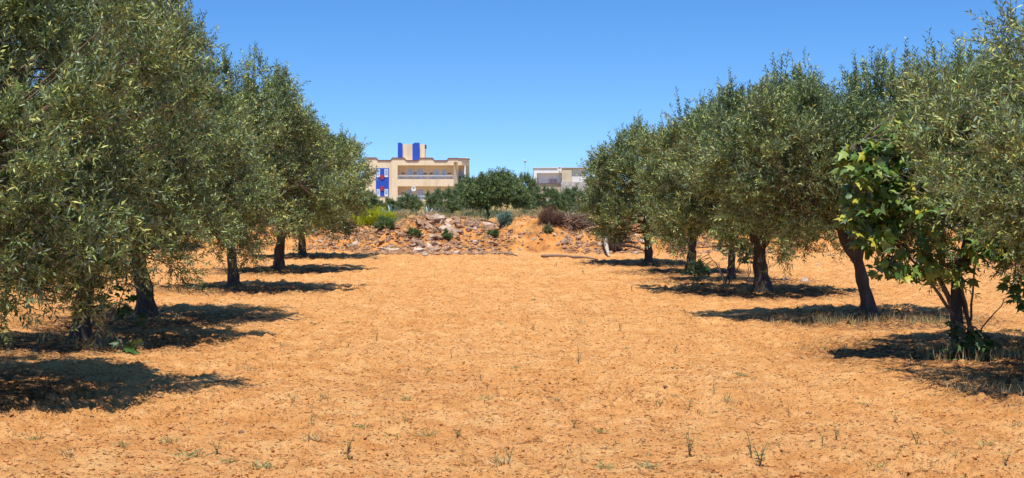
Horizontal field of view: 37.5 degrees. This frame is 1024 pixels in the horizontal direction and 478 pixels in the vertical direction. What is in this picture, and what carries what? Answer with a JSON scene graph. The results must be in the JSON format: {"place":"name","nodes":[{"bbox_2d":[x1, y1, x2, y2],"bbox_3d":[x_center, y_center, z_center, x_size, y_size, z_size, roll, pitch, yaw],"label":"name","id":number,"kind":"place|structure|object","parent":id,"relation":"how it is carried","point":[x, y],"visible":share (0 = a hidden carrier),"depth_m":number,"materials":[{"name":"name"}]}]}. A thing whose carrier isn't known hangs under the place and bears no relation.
{"place":"outdoors","nodes":[
{"label":"outdoors","id":0,"kind":"place"},
{"bbox_2d":[0,197,1023,477],"bbox_3d":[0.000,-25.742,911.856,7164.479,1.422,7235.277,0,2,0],"label":"ground","id":1,"kind":"structure","parent":0,"point":[622,407],"depth_m":16.69,"materials":[{"name":"orange soil"}]},
{"bbox_2d":[58,448,77,458],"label":"grass tuft","id":2,"kind":"object","parent":1,"relation":"on","point":[70,454],"visible":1,"depth_m":11.49,"materials":[{"name":"beige plant"}]},
{"bbox_2d":[0,0,234,367],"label":"olive tree","id":3,"kind":"object","parent":1,"relation":"on","point":[44,165],"visible":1,"depth_m":14.19,"materials":[{"name":"green plant"}]},
{"bbox_2d":[109,439,134,447],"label":"grass tuft","id":4,"kind":"object","parent":1,"relation":"on","point":[122,443],"visible":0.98,"depth_m":11.81,"materials":[{"name":"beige plant"}]},
{"bbox_2d":[92,283,153,345],"bbox_3d":[-5.120,1.050,19.834,0.741,0.949,0.615,1,2,40],"label":"fig shrub","id":5,"kind":"object","parent":1,"relation":"on","point":[125,309],"visible":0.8,"depth_m":19.81,"materials":[{"name":"green plant"}]},
{"bbox_2d":[109,335,143,354],"bbox_3d":[-4.849,1.389,18.922,0.375,0.391,0.502,0,2,0],"label":"fig shrub","id":6,"kind":"object","parent":1,"relation":"on","point":[129,348],"visible":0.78,"depth_m":18.86,"materials":[{"name":"green plant"}]},
{"bbox_2d":[0,0,261,339],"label":"olive tree","id":7,"kind":"object","parent":1,"relation":"on","point":[169,184],"visible":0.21,"depth_m":20.16,"materials":[{"name":"green plant"}]},
{"bbox_2d":[158,436,178,443],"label":"grass tuft","id":8,"kind":"object","parent":1,"relation":"on","point":[166,441],"visible":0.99,"depth_m":11.99,"materials":[{"name":"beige plant"}]},
{"bbox_2d":[27,1,312,319],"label":"olive tree","id":9,"kind":"object","parent":1,"relation":"on","point":[249,201],"visible":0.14,"depth_m":24.04,"materials":[{"name":"green plant"}]},
{"bbox_2d":[173,446,213,457],"bbox_3d":[-2.404,1.604,11.300,0.296,0.089,0.306,-1,2,-28],"label":"grass tuft","id":10,"kind":"object","parent":1,"relation":"on","point":[191,454],"visible":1,"depth_m":11.29,"materials":[{"name":"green plant"}]},
{"bbox_2d":[209,438,221,453],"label":"weed","id":11,"kind":"object","parent":1,"relation":"on","point":[216,449],"visible":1,"depth_m":11.49,"materials":[{"name":"green plant"}]},
{"bbox_2d":[219,457,239,462],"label":"grass tuft","id":12,"kind":"object","parent":1,"relation":"on","point":[225,461],"visible":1,"depth_m":11.21,"materials":[{"name":"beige plant"}]},
{"bbox_2d":[245,457,275,469],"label":"grass tuft","id":13,"kind":"object","parent":1,"relation":"on","point":[263,465],"visible":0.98,"depth_m":11.08,"materials":[{"name":"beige plant"}]},
{"bbox_2d":[161,40,366,285],"bbox_3d":[-5.620,-1.494,31.573,4.703,5.447,4.042,1,2,38],"label":"olive tree","id":14,"kind":"object","parent":1,"relation":"on","point":[279,106],"visible":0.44,"depth_m":31.00,"materials":[{"name":"green plant"}]},
{"bbox_2d":[240,90,377,269],"bbox_3d":[-5.890,-1.446,39.309,4.554,5.021,4.435,-1,2,-41],"label":"olive tree","id":15,"kind":"object","parent":1,"relation":"on","point":[279,260],"visible":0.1,"depth_m":39.33,"materials":[{"name":"green plant"}]},
{"bbox_2d":[309,402,316,425],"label":"weed","id":16,"kind":"object","parent":1,"relation":"on","point":[311,417],"visible":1,"depth_m":12.40,"materials":[{"name":"beige plant"}]},
{"bbox_2d":[303,430,330,441],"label":"grass tuft","id":17,"kind":"object","parent":1,"relation":"on","point":[313,437],"visible":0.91,"depth_m":12.10,"materials":[{"name":"beige plant"}]},
{"bbox_2d":[264,122,378,255],"bbox_3d":[-6.424,-1.579,47.903,4.906,4.736,4.529,-1,2,-41],"label":"olive tree","id":18,"kind":"object","parent":1,"relation":"on","point":[369,175],"visible":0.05,"depth_m":48.07,"materials":[{"name":"green plant"}]},
{"bbox_2d":[343,434,355,457],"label":"weed","id":19,"kind":"object","parent":1,"relation":"on","point":[348,449],"visible":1,"depth_m":11.29,"materials":[{"name":"green plant"}]},
{"bbox_2d":[352,189,384,212],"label":"olive tree","id":20,"kind":"object","parent":1,"relation":"on","point":[374,201],"visible":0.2,"depth_m":99.93,"materials":[{"name":"green plant"}]},
{"bbox_2d":[349,202,391,226],"bbox_3d":[-5.217,-0.821,55.758,1.560,1.322,1.596,-1,2,-33],"label":"broom shrub","id":21,"kind":"object","parent":1,"relation":"on","point":[370,219],"visible":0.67,"depth_m":55.39,"materials":[{"name":"yellow plant"}]},
{"bbox_2d":[371,214,396,229],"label":"green shrub","id":22,"kind":"object","parent":1,"relation":"on","point":[382,221],"visible":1,"depth_m":52.97,"materials":[{"name":"green plant"}]},
{"bbox_2d":[376,196,405,212],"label":"olive tree","id":23,"kind":"object","parent":1,"relation":"on","point":[388,200],"visible":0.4,"depth_m":103.56,"materials":[{"name":"green plant"}]},
{"bbox_2d":[385,210,396,218],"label":"broom shrub","id":24,"kind":"object","parent":1,"relation":"on","point":[393,215],"visible":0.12,"depth_m":57.84,"materials":[{"name":"yellow plant"}]},
{"bbox_2d":[383,203,402,212],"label":"agave","id":25,"kind":"object","parent":1,"relation":"on","point":[390,208],"visible":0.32,"depth_m":75.75,"materials":[{"name":"green plant"}]},
{"bbox_2d":[394,209,410,217],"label":"scrub bush","id":26,"kind":"object","parent":1,"relation":"on","point":[403,213],"visible":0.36,"depth_m":75.47,"materials":[{"name":"beige plant"}]},
{"bbox_2d":[395,191,424,211],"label":"olive tree","id":27,"kind":"object","parent":1,"relation":"on","point":[407,200],"visible":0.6,"depth_m":107.56,"materials":[{"name":"green plant"}]},
{"bbox_2d":[407,226,422,236],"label":"green shrub","id":28,"kind":"object","parent":1,"relation":"on","point":[414,230],"visible":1,"depth_m":52.58,"materials":[{"name":"green plant"}]},
{"bbox_2d":[365,143,469,203],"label":"apartment building","id":29,"kind":"structure","parent":1,"relation":"on","point":[408,167],"depth_m":237.91,"materials":[{"name":"beige paint"}]},
{"bbox_2d":[417,169,422,177],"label":"door","id":30,"kind":"structure","parent":29,"relation":"in","point":[419,171],"depth_m":239.36,"materials":[{"name":"white paint"}]},
{"bbox_2d":[417,190,422,198],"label":"door","id":31,"kind":"structure","parent":29,"relation":"in","point":[420,192],"depth_m":239.42,"materials":[{"name":"white paint"}]},
{"bbox_2d":[434,170,438,177],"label":"door","id":32,"kind":"structure","parent":29,"relation":"in","point":[436,172],"depth_m":239.36,"materials":[{"name":"white paint"}]},
{"bbox_2d":[413,247,424,251],"bbox_3d":[-3.173,0.412,51.066,0.260,0.296,0.383,2,2,42],"label":"rock","id":33,"kind":"object","parent":1,"relation":"on","point":[418,249],"visible":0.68,"depth_m":51.03,"materials":[{"name":"stone"}]},
{"bbox_2d":[415,240,424,247],"bbox_3d":[-3.146,0.181,51.648,0.449,0.208,0.421,30,-3,-38],"label":"rock","id":34,"kind":"object","parent":1,"relation":"on","point":[420,243],"visible":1,"depth_m":51.50,"materials":[{"name":"stone"}]},
{"bbox_2d":[416,219,423,224],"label":"rock","id":35,"kind":"object","parent":1,"relation":"on","point":[419,221],"visible":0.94,"depth_m":53.06,"materials":[{"name":"stone"}]},
{"bbox_2d":[409,430,440,436],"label":"grass tuft","id":36,"kind":"object","parent":1,"relation":"on","point":[423,434],"visible":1,"depth_m":12.39,"materials":[{"name":"beige plant"}]},
{"bbox_2d":[423,205,438,213],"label":"agave","id":37,"kind":"object","parent":1,"relation":"on","point":[428,210],"visible":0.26,"depth_m":77.86,"materials":[{"name":"green plant"}]},
{"bbox_2d":[420,209,441,214],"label":"scrub bush","id":38,"kind":"object","parent":1,"relation":"on","point":[431,213],"visible":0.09,"depth_m":70.24,"materials":[{"name":"beige plant"}]},
{"bbox_2d":[425,242,439,250],"bbox_3d":[-2.748,0.271,51.549,0.488,0.362,0.379,-1,2,-23],"label":"rock","id":39,"kind":"object","parent":1,"relation":"on","point":[428,246],"visible":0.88,"depth_m":51.38,"materials":[{"name":"stone"}]},
{"bbox_2d":[431,203,448,214],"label":"scrub bush","id":40,"kind":"object","parent":1,"relation":"on","point":[443,210],"visible":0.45,"depth_m":86.94,"materials":[{"name":"green plant"}]},
{"bbox_2d":[414,184,468,214],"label":"olive tree","id":41,"kind":"object","parent":1,"relation":"on","point":[437,197],"visible":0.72,"depth_m":96.16,"materials":[{"name":"green plant"}]},
{"bbox_2d":[438,215,444,223],"bbox_3d":[-2.524,-0.681,53.447,0.297,0.316,0.374,1,2,26],"label":"rock","id":42,"kind":"object","parent":1,"relation":"on","point":[441,221],"visible":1,"depth_m":53.30,"materials":[{"name":"stone"}]},
{"bbox_2d":[438,226,449,231],"bbox_3d":[-2.334,-0.263,52.573,0.401,0.412,0.323,-1,2,-24],"label":"rock","id":43,"kind":"object","parent":1,"relation":"on","point":[441,228],"visible":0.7,"depth_m":52.55,"materials":[{"name":"stone"}]},
{"bbox_2d":[441,227,452,239],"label":"green shrub","id":44,"kind":"object","parent":1,"relation":"on","point":[444,234],"visible":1,"depth_m":52.08,"materials":[{"name":"green plant"}]},
{"bbox_2d":[444,218,452,223],"bbox_3d":[-2.253,-0.600,53.295,0.298,0.254,0.285,-2,4,-37],"label":"rock","id":45,"kind":"object","parent":1,"relation":"on","point":[449,220],"visible":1,"depth_m":53.24,"materials":[{"name":"stone"}]},
{"bbox_2d":[453,218,460,223],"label":"rock","id":46,"kind":"object","parent":1,"relation":"on","point":[456,220],"visible":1,"depth_m":53.11,"materials":[{"name":"stone"}]},
{"bbox_2d":[455,205,474,215],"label":"scrub bush","id":47,"kind":"object","parent":1,"relation":"on","point":[461,209],"visible":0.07,"depth_m":81.42,"materials":[{"name":"green plant"}]},
{"bbox_2d":[458,209,475,216],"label":"scrub bush","id":48,"kind":"object","parent":1,"relation":"on","point":[468,213],"visible":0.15,"depth_m":67.19,"materials":[{"name":"green plant"}]},
{"bbox_2d":[451,173,484,210],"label":"olive tree","id":49,"kind":"object","parent":1,"relation":"on","point":[458,189],"visible":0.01,"depth_m":102.78,"materials":[{"name":"green plant"}]},
{"bbox_2d":[465,219,473,225],"bbox_3d":[-1.519,-0.558,53.218,0.353,0.274,0.285,1,2,25],"label":"rock","id":50,"kind":"object","parent":1,"relation":"on","point":[469,222],"visible":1,"depth_m":53.12,"materials":[{"name":"stone"}]},
{"bbox_2d":[487,229,500,237],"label":"green shrub","id":51,"kind":"object","parent":1,"relation":"on","point":[494,232],"visible":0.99,"depth_m":52.67,"materials":[{"name":"green plant"}]},
{"bbox_2d":[454,166,534,216],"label":"olive tree","id":52,"kind":"object","parent":1,"relation":"on","point":[497,189],"visible":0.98,"depth_m":62.12,"materials":[{"name":"green plant"}]},
{"bbox_2d":[484,452,514,465],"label":"grass tuft","id":53,"kind":"object","parent":1,"relation":"on","point":[496,460],"visible":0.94,"depth_m":11.07,"materials":[{"name":"beige plant"}]},
{"bbox_2d":[260,212,739,251],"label":"bank grass","id":54,"kind":"structure","parent":1,"relation":"on","point":[406,225],"depth_m":53.06,"materials":[{"name":"beige plant"}]},
{"bbox_2d":[184,209,822,229],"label":"scrub grass","id":55,"kind":"structure","parent":1,"relation":"on","point":[487,218],"depth_m":58.14,"materials":[{"name":"beige plant"}]},
{"bbox_2d":[236,213,773,254],"bbox_3d":[-0.507,-0.199,53.452,19.175,1.474,6.697,0,2,0],"label":"rubble","id":56,"kind":"object","parent":1,"relation":"on","point":[459,246],"visible":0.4,"depth_m":52.13,"materials":[{"name":"beige stone"}]},
{"bbox_2d":[495,210,514,227],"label":"blue shrub","id":57,"kind":"object","parent":1,"relation":"on","point":[504,218],"visible":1,"depth_m":53.81,"materials":[{"name":"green plant"}]},
{"bbox_2d":[498,252,517,255],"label":"fallen branch","id":58,"kind":"object","parent":1,"relation":"on","point":[505,253],"visible":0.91,"depth_m":49.25,"materials":[{"name":"brown wood"}]},
{"bbox_2d":[503,446,514,459],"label":"weed","id":59,"kind":"object","parent":1,"relation":"on","point":[508,455],"visible":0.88,"depth_m":11.29,"materials":[{"name":"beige plant"}]},
{"bbox_2d":[0,253,1023,477],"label":"soil clods","id":60,"kind":"object","parent":1,"relation":"on","point":[472,454],"visible":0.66,"depth_m":13.55,"materials":[{"name":"brown soil"}]},
{"bbox_2d":[0,253,1023,414],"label":"dead leaves","id":61,"kind":"object","parent":1,"relation":"on","point":[264,285],"visible":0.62,"depth_m":23.43,"materials":[{"name":"brown plant"}]},
{"bbox_2d":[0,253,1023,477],"bbox_3d":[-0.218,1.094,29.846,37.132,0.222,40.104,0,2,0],"label":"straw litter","id":62,"kind":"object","parent":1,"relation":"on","point":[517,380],"visible":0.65,"depth_m":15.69,"materials":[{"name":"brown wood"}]},
{"bbox_2d":[4,259,1020,477],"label":"sparse weeds","id":63,"kind":"object","parent":1,"relation":"on","point":[615,443],"visible":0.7,"depth_m":14.94,"materials":[{"name":"green plant"}]},
{"bbox_2d":[511,171,541,209],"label":"olive tree","id":64,"kind":"object","parent":1,"relation":"on","point":[529,181],"visible":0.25,"depth_m":107.25,"materials":[{"name":"green plant"}]},
{"bbox_2d":[518,209,535,215],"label":"scrub bush","id":65,"kind":"object","parent":1,"relation":"on","point":[524,211],"visible":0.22,"depth_m":58.76,"materials":[{"name":"green plant"}]},
{"bbox_2d":[35,251,1023,397],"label":"dry grass","id":66,"kind":"structure","parent":1,"relation":"on","point":[829,318],"depth_m":22.94,"materials":[{"name":"beige plant"}]},
{"bbox_2d":[38,254,1023,394],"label":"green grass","id":67,"kind":"structure","parent":1,"relation":"on","point":[771,322],"depth_m":22.93,"materials":[{"name":"green plant"}]},
{"bbox_2d":[531,208,555,216],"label":"scrub bush","id":68,"kind":"object","parent":1,"relation":"on","point":[537,211],"visible":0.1,"depth_m":58.35,"materials":[{"name":"green plant"}]},
{"bbox_2d":[532,167,561,205],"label":"white house","id":69,"kind":"structure","parent":1,"relation":"on","point":[549,177],"depth_m":190.10,"materials":[{"name":"paint"}]},
{"bbox_2d":[549,179,556,182],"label":"window","id":70,"kind":"structure","parent":69,"relation":"in","point":[550,180],"depth_m":190.47,"materials":[{"name":"glass"}]},
{"bbox_2d":[522,183,572,211],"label":"olive tree","id":71,"kind":"object","parent":1,"relation":"on","point":[556,200],"visible":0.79,"depth_m":98.45,"materials":[{"name":"green plant"}]},
{"bbox_2d":[542,224,555,233],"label":"green shrub","id":72,"kind":"object","parent":1,"relation":"on","point":[547,228],"visible":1,"depth_m":51.89,"materials":[{"name":"green plant"}]},
{"bbox_2d":[534,203,567,222],"bbox_3d":[1.409,-0.866,53.159,1.475,0.833,1.214,0,2,0],"label":"brown shrub","id":73,"kind":"object","parent":1,"relation":"on","point":[545,214],"visible":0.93,"depth_m":53.04,"materials":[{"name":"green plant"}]},
{"bbox_2d":[535,215,569,228],"bbox_3d":[1.450,-0.597,52.977,1.395,0.654,0.894,0,2,0],"label":"brush pile","id":74,"kind":"object","parent":1,"relation":"on","point":[546,222],"visible":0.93,"depth_m":52.89,"materials":[{"name":"wood"}]},
{"bbox_2d":[541,254,570,257],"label":"fallen branch","id":75,"kind":"object","parent":1,"relation":"on","point":[551,255],"visible":1,"depth_m":47.29,"materials":[{"name":"brown wood"}]},
{"bbox_2d":[561,167,585,198],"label":"stone annex","id":76,"kind":"object","parent":1,"relation":"on","point":[569,176],"visible":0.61,"depth_m":189.44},
{"bbox_2d":[558,183,589,212],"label":"olive tree","id":77,"kind":"object","parent":1,"relation":"on","point":[573,192],"visible":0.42,"depth_m":101.36,"materials":[{"name":"green plant"}]},
{"bbox_2d":[561,208,595,228],"bbox_3d":[2.385,-0.696,52.906,1.484,0.936,1.228,1,2,23],"label":"brush pile","id":78,"kind":"object","parent":1,"relation":"on","point":[575,218],"visible":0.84,"depth_m":52.72,"materials":[{"name":"brown wood"}]},
{"bbox_2d":[568,202,588,213],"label":"scrub bush","id":79,"kind":"object","parent":1,"relation":"on","point":[573,209],"visible":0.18,"depth_m":78.48,"materials":[{"name":"green plant"}]},
{"bbox_2d":[570,256,598,259],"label":"fallen branch","id":80,"kind":"object","parent":1,"relation":"on","point":[574,257],"visible":0.99,"depth_m":45.97,"materials":[{"name":"brown wood"}]},
{"bbox_2d":[583,185,620,207],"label":"olive tree","id":81,"kind":"object","parent":1,"relation":"on","point":[598,193],"visible":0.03,"depth_m":103.31,"materials":[{"name":"green plant"}]},
{"bbox_2d":[596,462,614,469],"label":"grass tuft","id":82,"kind":"object","parent":1,"relation":"on","point":[602,465],"visible":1,"depth_m":11.10,"materials":[{"name":"beige plant"}]},
{"bbox_2d":[603,237,609,256],"bbox_3d":[3.083,0.154,49.223,0.158,0.662,4.377,0,2,1],"label":"dead log","id":83,"kind":"object","parent":1,"relation":"on","point":[607,249],"visible":0.58,"depth_m":48.32,"materials":[{"name":"wood"}]},
{"bbox_2d":[593,230,643,252],"bbox_3d":[3.613,0.144,50.736,1.780,0.899,0.322,0,2,15],"label":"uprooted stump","id":84,"kind":"object","parent":1,"relation":"on","point":[611,248],"visible":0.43,"depth_m":50.66,"materials":[{"name":"brown wood"}]},
{"bbox_2d":[571,109,704,263],"bbox_3d":[3.613,-1.401,43.150,4.557,4.736,3.714,-1,2,-37],"label":"olive tree","id":85,"kind":"object","parent":1,"relation":"on","point":[616,168],"visible":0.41,"depth_m":42.66,"materials":[{"name":"green plant"}]},
{"bbox_2d":[634,461,660,469],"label":"grass tuft","id":86,"kind":"object","parent":1,"relation":"on","point":[653,466],"visible":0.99,"depth_m":11.08,"materials":[{"name":"beige plant"}]},
{"bbox_2d":[633,109,727,270],"bbox_3d":[4.659,-1.192,38.737,3.201,4.564,3.447,0,2,0],"label":"olive tree","id":87,"kind":"object","parent":1,"relation":"on","point":[691,248],"visible":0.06,"depth_m":38.70,"materials":[{"name":"green plant"}]},
{"bbox_2d":[684,428,694,456],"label":"weed","id":88,"kind":"object","parent":1,"relation":"on","point":[689,447],"visible":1,"depth_m":11.59,"materials":[{"name":"green plant"}]},
{"bbox_2d":[680,259,710,275],"bbox_3d":[4.503,0.734,36.875,0.784,0.514,0.724,0,2,0],"label":"fig shrub","id":89,"kind":"object","parent":1,"relation":"on","point":[697,268],"visible":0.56,"depth_m":36.88,"materials":[{"name":"green plant"}]},
{"bbox_2d":[659,83,753,279],"bbox_3d":[4.944,-1.200,34.323,3.226,4.700,3.612,0,2,0],"label":"olive tree","id":90,"kind":"object","parent":1,"relation":"on","point":[731,270],"visible":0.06,"depth_m":34.35,"materials":[{"name":"green plant"}]},
{"bbox_2d":[685,236,753,284],"bbox_3d":[4.599,0.491,32.784,1.645,1.189,0.602,0,2,0],"label":"fig shrub","id":91,"kind":"object","parent":1,"relation":"on","point":[705,267],"visible":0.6,"depth_m":32.77,"materials":[{"name":"green plant"}]},
{"bbox_2d":[719,395,739,403],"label":"grass tuft","id":92,"kind":"object","parent":1,"relation":"on","point":[729,400],"visible":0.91,"depth_m":14.40,"materials":[{"name":"beige plant"}]},
{"bbox_2d":[622,46,848,292],"bbox_3d":[4.843,-1.289,30.253,5.242,5.234,4.730,0,2,0],"label":"olive tree","id":93,"kind":"object","parent":1,"relation":"on","point":[689,214],"visible":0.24,"depth_m":30.16,"materials":[{"name":"green plant"}]},
{"bbox_2d":[740,239,751,282],"bbox_3d":[5.346,0.527,33.900,0.445,1.074,0.559,0,2,0],"label":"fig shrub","id":94,"kind":"object","parent":1,"relation":"on","point":[749,260],"visible":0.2,"depth_m":33.86,"materials":[{"name":"green plant"}]},
{"bbox_2d":[745,430,753,458],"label":"weed","id":95,"kind":"object","parent":1,"relation":"on","point":[750,450],"visible":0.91,"depth_m":11.49,"materials":[{"name":"green plant"}]},
{"bbox_2d":[751,442,769,465],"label":"weed","id":96,"kind":"object","parent":1,"relation":"on","point":[759,459],"visible":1,"depth_m":11.29,"materials":[{"name":"green plant"}]},
{"bbox_2d":[673,44,968,315],"bbox_3d":[5.402,-0.816,24.079,5.144,4.568,4.060,-1,2,-27],"label":"olive tree","id":97,"kind":"object","parent":1,"relation":"on","point":[851,117],"visible":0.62,"depth_m":23.39,"materials":[{"name":"green plant"}]},
{"bbox_2d":[862,460,890,467],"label":"grass tuft","id":98,"kind":"object","parent":1,"relation":"on","point":[877,465],"visible":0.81,"depth_m":11.20,"materials":[{"name":"beige plant"}]},
{"bbox_2d":[907,428,920,444],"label":"weed","id":99,"kind":"object","parent":1,"relation":"on","point":[916,442],"visible":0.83,"depth_m":12.20,"materials":[{"name":"green plant"}]},
{"bbox_2d":[828,110,1023,344],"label":"fig tree","id":100,"kind":"object","parent":1,"relation":"on","point":[877,212],"visible":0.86,"depth_m":17.89,"materials":[{"name":"green plant"}]},
{"bbox_2d":[866,2,1023,346],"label":"olive tree","id":101,"kind":"object","parent":1,"relation":"on","point":[956,303],"visible":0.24,"depth_m":18.53,"materials":[{"name":"green plant"}]},
{"bbox_2d":[879,0,1023,285],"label":"olive tree","id":102,"kind":"object","parent":1,"relation":"on","point":[998,191],"visible":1,"depth_m":15.15,"materials":[{"name":"green plant"}]},
{"bbox_2d":[939,320,1004,360],"bbox_3d":[5.570,1.268,18.268,0.832,0.591,0.669,0,2,0],"label":"fig sucker","id":103,"kind":"object","parent":1,"relation":"on","point":[976,338],"visible":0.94,"depth_m":18.29,"materials":[{"name":"green plant"}]},
{"bbox_2d":[976,439,997,445],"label":"grass tuft","id":104,"kind":"object","parent":1,"relation":"on","point":[983,443],"visible":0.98,"depth_m":12.09,"materials":[{"name":"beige plant"}]},
{"bbox_2d":[1000,449,1012,465],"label":"weed","id":105,"kind":"object","parent":1,"relation":"on","point":[1006,459],"visible":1,"depth_m":11.00,"materials":[{"name":"green plant"}]},
{"bbox_2d":[1001,419,1023,426],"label":"grass tuft","id":106,"kind":"object","parent":1,"relation":"on","point":[1014,424],"visible":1,"depth_m":13.00,"materials":[{"name":"beige plant"}]},
{"bbox_2d":[6,0,1023,194],"label":"sky","id":107,"kind":"structure","parent":0,"point":[491,84],"materials":[{"name":"blue"}]},
{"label":"rock","id":108,"kind":"object","parent":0,"visible":0},
{"bbox_2d":[434,214,440,220],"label":"rock","id":109,"kind":"object","parent":108,"relation":"on","point":[436,217],"visible":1,"depth_m":53.24,"materials":[{"name":"stone"}]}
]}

